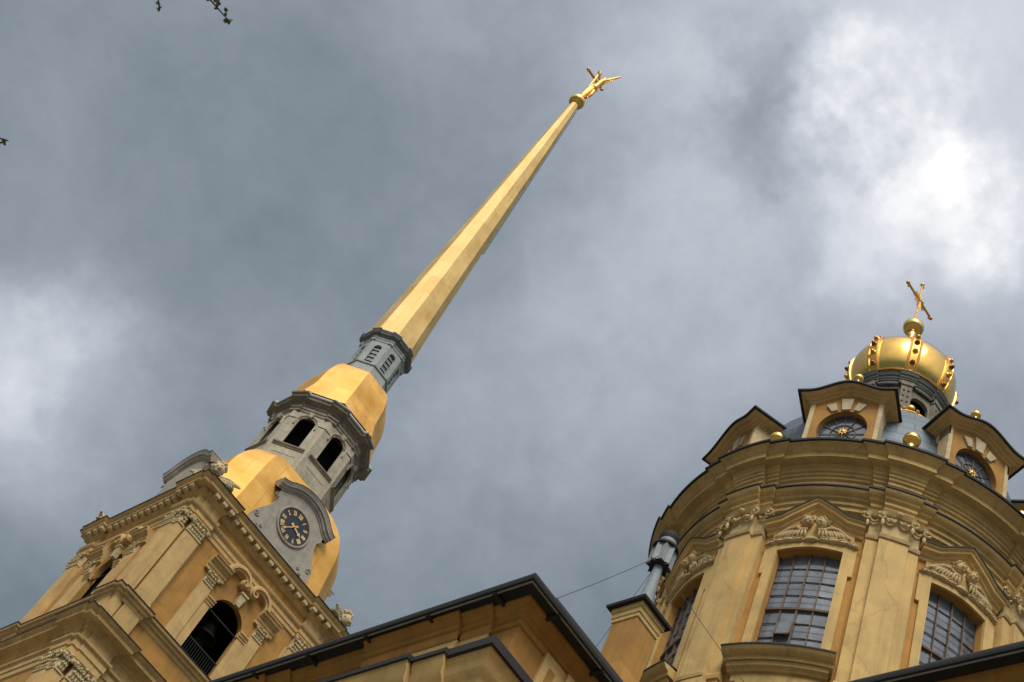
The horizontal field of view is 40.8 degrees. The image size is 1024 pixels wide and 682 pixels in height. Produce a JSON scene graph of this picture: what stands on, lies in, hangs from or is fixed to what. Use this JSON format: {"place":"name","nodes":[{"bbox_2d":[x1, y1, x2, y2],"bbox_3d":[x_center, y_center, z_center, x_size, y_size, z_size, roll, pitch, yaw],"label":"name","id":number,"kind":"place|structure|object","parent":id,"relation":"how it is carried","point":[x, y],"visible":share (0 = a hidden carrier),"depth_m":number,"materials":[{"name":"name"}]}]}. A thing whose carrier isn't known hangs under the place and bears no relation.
{"place":"outdoors","nodes":[
{"label":"outdoors","id":0,"kind":"place"},
{"bbox_2d":[0,0,1023,652],"label":"sky","id":1,"kind":"structure","parent":0,"point":[203,218],"materials":[{"name":"grey"}]},
{"label":"ground","id":2,"kind":"structure","parent":0,"visible":0},
{"bbox_2d":[0,0,232,145],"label":"budding tree","id":3,"kind":"object","parent":2,"relation":"on","point":[225,20],"visible":1,"depth_m":7.61,"materials":[{"name":"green plant"}]},
{"bbox_2d":[0,93,584,681],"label":"bell tower","id":4,"kind":"structure","parent":2,"relation":"on","point":[134,593],"depth_m":70.82,"materials":[{"name":"paint"}]},
{"bbox_2d":[93,510,103,520],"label":"cherub sculpture","id":5,"kind":"object","parent":4,"relation":"on","point":[101,513],"visible":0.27,"depth_m":74.41,"materials":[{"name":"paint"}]},
{"bbox_2d":[190,608,229,648],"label":"bell","id":6,"kind":"object","parent":4,"relation":"hanging from","point":[203,635],"visible":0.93,"depth_m":68.39,"materials":[{"name":"brown metal"}]},
{"bbox_2d":[189,461,240,492],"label":"cherub sculpture","id":7,"kind":"object","parent":4,"relation":"on","point":[219,468],"visible":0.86,"depth_m":69.45,"materials":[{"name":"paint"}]},
{"bbox_2d":[331,603,353,626],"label":"cherub sculpture","id":8,"kind":"object","parent":4,"relation":"on","point":[345,617],"visible":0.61,"depth_m":72.40,"materials":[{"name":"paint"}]},
{"bbox_2d":[581,67,621,98],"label":"weather vane","id":9,"kind":"object","parent":4,"relation":"on","point":[591,89],"visible":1,"depth_m":126.13,"materials":[{"name":"gold metal"}]},
{"bbox_2d":[208,573,1023,681],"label":"church body","id":10,"kind":"structure","parent":2,"relation":"on","point":[527,628],"depth_m":21.14,"materials":[{"name":"paint"}]},
{"bbox_2d":[601,593,671,681],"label":"chimney","id":11,"kind":"object","parent":10,"relation":"on","point":[640,624],"visible":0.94,"depth_m":25.66,"materials":[{"name":"paint"}]},
{"bbox_2d":[640,530,679,601],"bbox_3d":[2.853,4.615,27.256,0.563,2.300,0.563,-25,-70,34],"label":"flue cowl","id":12,"kind":"object","parent":11,"relation":"on","point":[665,549],"visible":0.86,"depth_m":27.44,"materials":[{"name":"metal"}]},
{"bbox_2d":[558,556,657,597],"bbox_3d":[1.809,4.164,24.493,0.010,5.056,3.482,4,-56,21],"label":"guy wire","id":13,"kind":"object","parent":12,"relation":"attached to","point":[607,578],"visible":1,"depth_m":24.14,"materials":[{"name":"black metal"}]},
{"bbox_2d":[596,573,650,646],"bbox_3d":[1.730,5.561,25.909,0.800,4.202,0.010,23,-51,8],"label":"guy wire","id":14,"kind":"object","parent":12,"relation":"attached to","point":[633,596],"visible":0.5,"depth_m":26.47,"materials":[{"name":"black metal"}]},
{"bbox_2d":[665,570,743,681],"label":"guy wire","id":15,"kind":"object","parent":12,"relation":"attached to","point":[705,628],"visible":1,"depth_m":24.55,"materials":[{"name":"black metal"}]},
{"bbox_2d":[639,280,1023,681],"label":"domed drum","id":16,"kind":"object","parent":10,"relation":"on","point":[865,518],"visible":0.98,"depth_m":33.61,"materials":[{"name":"paint"}]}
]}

